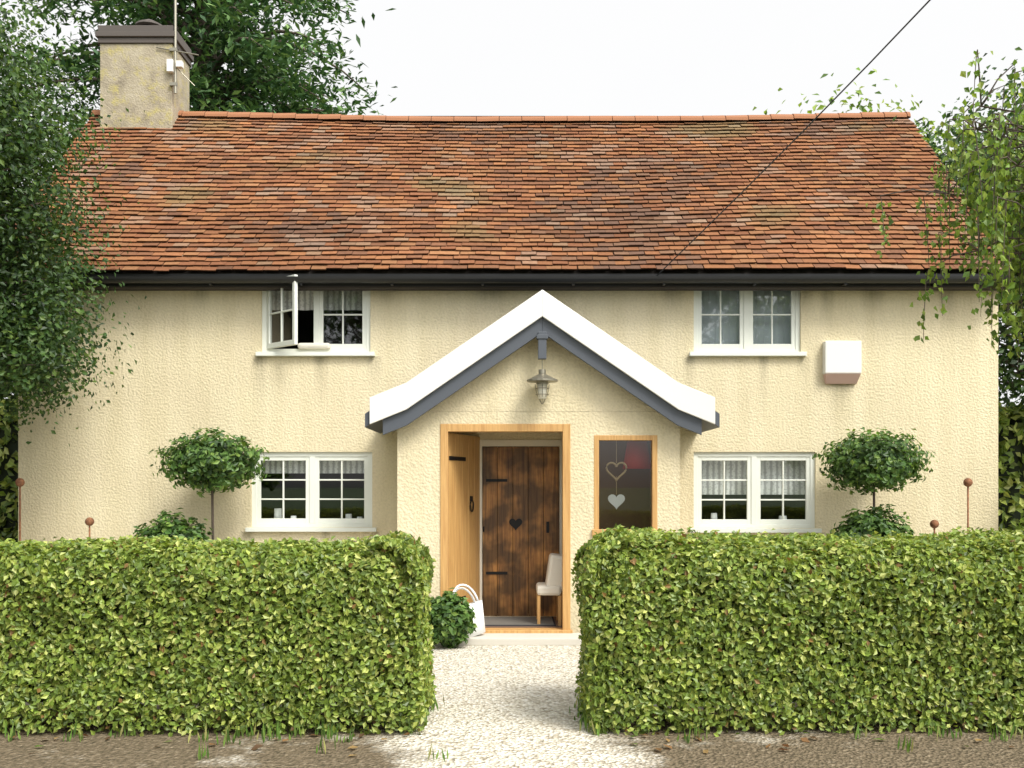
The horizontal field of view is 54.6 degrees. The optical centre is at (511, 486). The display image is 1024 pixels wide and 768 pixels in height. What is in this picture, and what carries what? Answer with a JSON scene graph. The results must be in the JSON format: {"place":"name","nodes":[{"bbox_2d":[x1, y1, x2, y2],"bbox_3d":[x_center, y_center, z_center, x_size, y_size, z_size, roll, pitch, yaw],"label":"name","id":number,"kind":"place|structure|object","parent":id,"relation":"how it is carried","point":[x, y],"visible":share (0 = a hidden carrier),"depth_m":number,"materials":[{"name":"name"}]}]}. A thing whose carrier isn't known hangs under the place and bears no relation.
{"place":"outdoors","nodes":[
{"label":"outdoors","id":0,"kind":"place"},
{"bbox_2d":[0,273,131,445],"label":"tree foliage","id":1,"kind":"object","parent":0,"point":[21,355],"depth_m":9.17,"materials":[{"name":"green plant"}]},
{"bbox_2d":[0,0,396,401],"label":"broadleaf tree","id":2,"kind":"object","parent":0,"point":[250,54],"depth_m":20.38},
{"bbox_2d":[0,645,1023,767],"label":"gravel path","id":3,"kind":"structure","parent":0,"point":[506,706],"depth_m":5.79,"materials":[{"name":"beige gravel"}]},
{"bbox_2d":[129,508,212,541],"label":"shrub leaves","id":4,"kind":"object","parent":3,"relation":"on","point":[181,529],"visible":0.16,"depth_m":9.80,"materials":[{"name":"green plant"}]},
{"bbox_2d":[149,427,270,539],"bbox_3d":[-3.042,0.448,10.023,1.207,2.104,1.029,0,0,0],"label":"topiary","id":5,"kind":"object","parent":3,"relation":"on","point":[228,462],"depth_m":9.82,"materials":[{"name":"green plant"}]},
{"bbox_2d":[0,530,436,736],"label":"hedge","id":6,"kind":"object","parent":3,"relation":"on","point":[383,567],"depth_m":5.97,"materials":[{"name":"green plant"}]},
{"bbox_2d":[428,587,477,648],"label":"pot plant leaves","id":7,"kind":"object","parent":3,"relation":"on","point":[451,613],"visible":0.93,"depth_m":9.06,"materials":[{"name":"green plant"}]},
{"bbox_2d":[15,478,972,540],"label":"rusty garden stakes","id":8,"kind":"object","parent":3,"relation":"on","point":[89,521],"visible":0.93,"depth_m":9.99,"materials":[{"name":"metal"}]},
{"bbox_2d":[433,633,580,644],"bbox_3d":[-0.075,1.465,9.500,1.490,0.070,0.360,0,0,0],"label":"doorstep stone","id":9,"kind":"object","parent":3,"relation":"on","point":[527,639],"visible":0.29,"depth_m":9.32,"materials":[{"name":"beige stone"}]},
{"bbox_2d":[453,584,485,636],"bbox_3d":[-0.430,1.183,9.506,0.350,0.509,0.185,-15,-2,-24],"label":"bag","id":10,"kind":"object","parent":9,"relation":"on","point":[477,606],"visible":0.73,"depth_m":9.48,"materials":[{"name":"white fabric"}]},
{"bbox_2d":[10,732,1014,755],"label":"fallen leaves","id":11,"kind":"object","parent":3,"relation":"on","point":[257,746],"visible":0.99,"depth_m":5.77,"materials":[{"name":"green plant"}]},
{"bbox_2d":[5,691,1022,760],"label":"grass tufts","id":12,"kind":"object","parent":3,"relation":"on","point":[330,731],"visible":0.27,"depth_m":5.86,"materials":[{"name":"green plant"}]},
{"bbox_2d":[485,617,561,627],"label":"sill","id":13,"kind":"structure","parent":3,"relation":"on","point":[556,623],"depth_m":9.90,"materials":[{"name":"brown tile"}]},
{"bbox_2d":[484,617,553,624],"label":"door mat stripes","id":14,"kind":"object","parent":13,"relation":"on","point":[515,620],"depth_m":10.16,"materials":[{"name":"grey fabric"}]},
{"bbox_2d":[536,591,560,625],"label":"chair legs","id":15,"kind":"object","parent":14,"relation":"on","point":[558,608],"visible":0.82,"depth_m":9.96,"materials":[{"name":"brown wood"}]},
{"bbox_2d":[536,553,561,595],"bbox_3d":[0.425,0.895,10.170,0.351,0.410,0.420,0,0,0],"label":"chair","id":16,"kind":"object","parent":15,"relation":"on","point":[551,585],"visible":0.77,"depth_m":9.98,"materials":[{"name":"beige fabric"}]},
{"bbox_2d":[485,617,555,625],"bbox_3d":[0.020,1.396,10.265,0.840,0.008,0.670,0,0,0],"label":"threshold","id":17,"kind":"object","parent":13,"relation":"on","point":[525,625],"visible":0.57,"depth_m":9.93,"materials":[{"name":"grey stone"}]},
{"bbox_2d":[397,412,679,632],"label":"porch walls","id":18,"kind":"structure","parent":3,"relation":"on","point":[418,477],"depth_m":9.68,"materials":[{"name":"beige paint"}]},
{"bbox_2d":[449,433,479,602],"bbox_3d":[-0.487,0.432,10.318,0.075,1.925,1.106,0,0,18],"label":"open door","id":19,"kind":"structure","parent":18,"relation":"attached to","point":[464,532],"depth_m":10.19,"materials":[{"name":"brown wood"}]},
{"bbox_2d":[449,456,484,599],"bbox_3d":[-0.439,0.432,10.294,0.030,1.465,1.090,0,0,18],"label":"door hardware","id":20,"kind":"object","parent":19,"relation":"attached to","point":[460,459],"visible":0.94,"depth_m":10.17,"materials":[{"name":"black metal"}]},
{"bbox_2d":[527,359,557,403],"bbox_3d":[0.290,-1.004,9.510,0.295,0.431,0.300,0,0,0],"label":"lantern","id":21,"kind":"object","parent":18,"relation":"attached to","point":[542,377],"visible":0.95,"depth_m":9.46,"materials":[{"name":"silver metal"}]},
{"bbox_2d":[537,384,546,398],"bbox_3d":[0.290,-0.910,9.510,0.100,0.140,0.100,0,0,0],"label":"lantern glass","id":22,"kind":"object","parent":21,"relation":"attached to","point":[539,389],"visible":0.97,"depth_m":9.47,"materials":[{"name":"glass"}]},
{"bbox_2d":[428,337,656,411],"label":"porch gable","id":23,"kind":"structure","parent":18,"relation":"on","point":[504,385],"depth_m":9.68,"materials":[{"name":"beige paint"}]},
{"bbox_2d":[440,424,657,632],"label":"porch oak frames","id":24,"kind":"structure","parent":18,"relation":"attached to","point":[446,429],"depth_m":9.67,"materials":[{"name":"brown wood"}]},
{"bbox_2d":[605,462,626,481],"bbox_3d":[1.030,-0.144,9.780,0.217,0.198,0.022,0,0,0],"label":"wicker heart","id":25,"kind":"object","parent":18,"relation":"attached to","point":[613,476],"visible":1,"depth_m":9.77,"materials":[{"name":"brown wicker"}]},
{"bbox_2d":[608,494,624,509],"bbox_3d":[1.030,0.153,9.780,0.166,0.149,0.030,0,0,0],"label":"heart ornament","id":26,"kind":"object","parent":18,"relation":"attached to","point":[615,501],"visible":1,"depth_m":9.77,"materials":[{"name":"white"}]},
{"bbox_2d":[616,441,616,494],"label":"heart strings","id":27,"kind":"object","parent":18,"relation":"hanging from","point":[616,462],"visible":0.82,"depth_m":9.78,"materials":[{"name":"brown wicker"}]},
{"bbox_2d":[599,441,650,528],"bbox_3d":[1.095,0.150,10.310,0.890,1.700,0.020,0,0,0],"label":"window pane","id":28,"kind":"structure","parent":18,"relation":"attached to","point":[634,489],"depth_m":10.30,"materials":[{"name":"glass"}]},
{"bbox_2d":[571,523,1023,736],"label":"hedge","id":29,"kind":"object","parent":3,"relation":"on","point":[616,558],"depth_m":5.99,"materials":[{"name":"green plant"}]},
{"bbox_2d":[812,427,937,510],"bbox_3d":[3.649,0.449,10.054,1.208,2.102,1.057,0,0,0],"label":"topiary","id":30,"kind":"object","parent":3,"relation":"on","point":[890,469],"depth_m":9.84,"materials":[{"name":"green plant"}]},
{"bbox_2d":[1019,510,1023,524],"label":"shrub leaves","id":31,"kind":"object","parent":3,"relation":"on","point":[1021,520],"visible":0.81,"depth_m":10.34,"materials":[{"name":"green plant"}]},
{"bbox_2d":[0,0,1023,406],"label":"sky","id":32,"kind":"structure","parent":0,"point":[442,57],"materials":[{"name":"white"}]},
{"bbox_2d":[261,310,804,612],"bbox_3d":[-0.040,-0.475,13.240,9.920,3.950,4.600,0,0,0],"label":"dark interior","id":33,"kind":"object","parent":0,"point":[355,489],"depth_m":12.24,"materials":[{"name":"black"}]},
{"bbox_2d":[365,411,719,433],"bbox_3d":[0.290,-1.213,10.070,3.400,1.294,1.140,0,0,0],"label":"gutter","id":34,"kind":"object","parent":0,"point":[377,426],"depth_m":9.71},
{"bbox_2d":[370,290,714,423],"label":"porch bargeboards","id":35,"kind":"object","parent":34,"relation":"attached to","point":[568,321],"visible":1,"depth_m":9.46,"materials":[{"name":"white paint"}]},
{"bbox_2d":[383,317,701,434],"bbox_3d":[0.290,-1.111,9.510,3.060,1.235,0.100,0,0,0],"label":"bargeboard","id":36,"kind":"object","parent":35,"relation":"attached to","point":[541,330],"depth_m":9.50,"materials":[{"name":"grey paint"}]},
{"bbox_2d":[623,441,650,468],"bbox_3d":[1.280,-0.320,10.130,0.300,0.280,0.300,0,0,0],"label":"red lamp shade","id":37,"kind":"object","parent":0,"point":[637,455],"visible":0.9,"depth_m":10.03,"materials":[{"name":"red fabric"}]},
{"bbox_2d":[830,504,913,540],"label":"shrub leaves","id":38,"kind":"object","parent":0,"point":[860,524],"visible":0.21,"depth_m":9.82,"materials":[{"name":"green plant"}]},
{"bbox_2d":[753,67,1015,184],"bbox_3d":[6.699,-3.052,18.257,6.126,9.115,6.245,0,0,0],"label":"tree","id":39,"kind":"object","parent":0,"point":[859,106],"depth_m":17.90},
{"bbox_2d":[865,49,1023,390],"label":"birch","id":40,"kind":"object","parent":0,"point":[972,201],"depth_m":6.94,"materials":[{"name":"green plant"}]},
{"label":"terrain","id":41,"kind":"structure","parent":0,"visible":0},
{"bbox_2d":[0,394,17,542],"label":"boundary hedge","id":42,"kind":"object","parent":41,"relation":"on","point":[6,483],"depth_m":12.72,"materials":[{"name":"green plant"}]},
{"bbox_2d":[0,0,154,424],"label":"garden tree","id":43,"kind":"object","parent":41,"relation":"on","point":[16,149],"depth_m":9.08,"materials":[{"name":"green plant"}]},
{"bbox_2d":[18,255,997,616],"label":"cottage walls","id":44,"kind":"structure","parent":41,"relation":"on","point":[200,365],"depth_m":10.64,"materials":[{"name":"beige paint"}]},
{"bbox_2d":[245,452,376,531],"bbox_3d":[-2.150,0.058,10.668,1.400,0.855,0.165,0,0,0],"label":"window frame","id":45,"kind":"object","parent":44,"relation":"attached to","point":[312,480],"visible":0.93,"depth_m":10.67,"materials":[{"name":"white wood"}]},
{"bbox_2d":[261,461,363,472],"bbox_3d":[-2.150,-0.231,10.820,1.200,0.178,0.020,0,0,0],"label":"curtain","id":46,"kind":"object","parent":44,"relation":"attached to","point":[325,466],"depth_m":10.82,"materials":[{"name":"white fabric"}]},
{"bbox_2d":[255,274,374,355],"bbox_3d":[-2.105,-1.827,10.538,1.270,0.865,0.424,0,0,0],"label":"window frame","id":47,"kind":"object","parent":44,"relation":"attached to","point":[342,349],"visible":0.67,"depth_m":10.66,"materials":[{"name":"white wood"}]},
{"bbox_2d":[298,343,330,348],"bbox_3d":[-2.125,-1.508,10.705,0.350,0.065,0.190,0,0,0],"label":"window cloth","id":48,"kind":"object","parent":47,"relation":"attached to","point":[314,345],"visible":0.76,"depth_m":10.62,"materials":[{"name":"beige fabric"}]},
{"bbox_2d":[272,291,361,309],"bbox_3d":[-2.105,-2.067,10.820,1.070,0.287,0.020,0,0,0],"label":"curtain","id":49,"kind":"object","parent":44,"relation":"attached to","point":[333,300],"depth_m":10.82,"materials":[{"name":"white fabric"}]},
{"bbox_2d":[27,116,1003,290],"bbox_3d":[-0.145,-3.525,13.250,10.810,2.850,5.580,0,0,0],"label":"roof structure","id":50,"kind":"object","parent":44,"relation":"attached to","point":[579,288],"visible":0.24,"depth_m":10.52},
{"bbox_2d":[100,44,188,129],"bbox_3d":[-4.890,-4.580,13.240,0.940,2.360,0.700,0,0,0],"label":"chimney stack","id":51,"kind":"object","parent":50,"relation":"on","point":[136,79],"visible":0.46,"depth_m":12.89,"materials":[{"name":"beige paint"}]},
{"bbox_2d":[95,19,193,66],"bbox_3d":[-4.890,-5.990,13.240,1.030,0.460,0.790,0,0,0],"label":"chimney cap","id":52,"kind":"object","parent":51,"relation":"on","point":[147,31],"visible":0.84,"depth_m":12.87,"materials":[{"name":"grey concrete"}]},
{"bbox_2d":[156,0,198,93],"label":"aerial mast","id":53,"kind":"object","parent":51,"relation":"attached to","point":[175,51],"visible":1,"depth_m":12.86,"materials":[{"name":"grey metal"}]},
{"bbox_2d":[167,59,183,73],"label":"aerial junction boxes","id":54,"kind":"object","parent":53,"relation":"attached to","point":[170,65],"visible":1,"depth_m":12.82,"materials":[{"name":"white plastic"}]},
{"bbox_2d":[160,257,638,258],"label":"roof tiles","id":55,"kind":"object","parent":50,"relation":"attached to","point":[244,257],"visible":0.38,"depth_m":10.61,"materials":[{"name":"brown tile"}]},
{"bbox_2d":[91,110,910,121],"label":"ridge tiles","id":56,"kind":"object","parent":50,"relation":"on","point":[182,113],"visible":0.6,"depth_m":13.12,"materials":[{"name":"orange tile"}]},
{"bbox_2d":[7,115,1002,271],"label":"roof tiles","id":57,"kind":"object","parent":50,"relation":"on","point":[264,194],"visible":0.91,"depth_m":11.62,"materials":[{"name":"orange tile"}]},
{"bbox_2d":[2,274,1017,285],"bbox_3d":[-0.145,-2.175,10.475,10.810,0.130,0.330,0,0,0],"label":"gutter and fascia","id":58,"kind":"object","parent":50,"relation":"attached to","point":[523,280],"visible":0.68,"depth_m":10.34,"materials":[{"name":"black paint"}]},
{"bbox_2d":[657,0,930,275],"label":"overhead cable","id":59,"kind":"object","parent":50,"relation":"attached to","point":[889,42],"visible":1,"depth_m":7.95,"materials":[{"name":"grey plastic"}]},
{"bbox_2d":[480,440,561,599],"bbox_3d":[0.095,0.450,10.695,0.970,1.900,0.130,0,0,0],"label":"door frame","id":60,"kind":"object","parent":44,"relation":"attached to","point":[524,443],"visible":0.48,"depth_m":10.63,"materials":[{"name":"beige wood"}]},
{"bbox_2d":[482,447,558,615],"bbox_3d":[0.093,0.485,10.720,0.826,1.830,0.040,0,0,0],"label":"door","id":61,"kind":"structure","parent":60,"relation":"attached to","point":[520,547],"depth_m":10.70,"materials":[{"name":"brown wood"}]},
{"bbox_2d":[486,479,548,573],"bbox_3d":[0.060,0.435,10.685,0.680,1.030,0.030,0,0,0],"label":"door hardware","id":62,"kind":"object","parent":61,"relation":"attached to","point":[516,524],"visible":1,"depth_m":10.69,"materials":[{"name":"black metal"}]},
{"bbox_2d":[702,291,789,343],"bbox_3d":[2.525,-1.800,10.820,1.050,0.820,0.020,0,0,0],"label":"curtain","id":63,"kind":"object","parent":44,"relation":"attached to","point":[730,324],"depth_m":10.82,"materials":[{"name":"white fabric"}]},
{"bbox_2d":[689,291,806,355],"bbox_3d":[2.525,-1.827,10.668,1.250,0.865,0.165,0,0,0],"label":"window frame","id":64,"kind":"object","parent":44,"relation":"attached to","point":[745,346],"visible":0.62,"depth_m":10.67,"materials":[{"name":"white wood"}]},
{"bbox_2d":[702,461,804,494],"bbox_3d":[2.605,-0.115,10.820,1.210,0.410,0.020,0,0,0],"label":"curtain","id":65,"kind":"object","parent":44,"relation":"attached to","point":[737,469],"depth_m":10.82,"materials":[{"name":"white fabric"}]},
{"bbox_2d":[689,452,821,532],"bbox_3d":[2.605,0.062,10.668,1.410,0.865,0.165,0,0,0],"label":"window frame","id":66,"kind":"object","parent":44,"relation":"attached to","point":[753,480],"visible":0.95,"depth_m":10.67,"materials":[{"name":"white wood"}]},
{"bbox_2d":[823,341,860,373],"bbox_3d":[3.525,-1.375,10.590,0.390,0.350,0.100,0,0,0],"label":"alarm box","id":67,"kind":"object","parent":44,"relation":"attached to","point":[841,357],"visible":1,"depth_m":10.54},
{"bbox_2d":[823,374,860,383],"bbox_3d":[3.525,-1.149,10.590,0.370,0.098,0.100,0,0,0],"label":"alarm box base","id":68,"kind":"object","parent":67,"relation":"attached to","point":[841,378],"visible":1,"depth_m":10.58,"materials":[{"name":"plastic"}]},
{"bbox_2d":[893,47,1023,426],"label":"tree","id":69,"kind":"object","parent":41,"relation":"on","point":[1015,385],"depth_m":13.31,"materials":[{"name":"green plant"}]},
{"bbox_2d":[998,399,1023,531],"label":"boundary hedge","id":70,"kind":"object","parent":41,"relation":"on","point":[1017,500],"depth_m":12.69,"materials":[{"name":"green plant"}]},
{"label":"tree branches","id":71,"kind":"object","parent":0,"visible":0},
{"bbox_2d":[964,73,1023,393],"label":"tree","id":72,"kind":"object","parent":71,"relation":"on","point":[986,92],"visible":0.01,"depth_m":19.59,"materials":[{"name":"green plant"}]},
{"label":"inner sills","id":73,"kind":"object","parent":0,"visible":0},
{"bbox_2d":[274,508,786,518],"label":"windowsill ornaments","id":74,"kind":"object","parent":73,"relation":"on","point":[277,512],"depth_m":10.77,"materials":[{"name":"white"}]}
]}

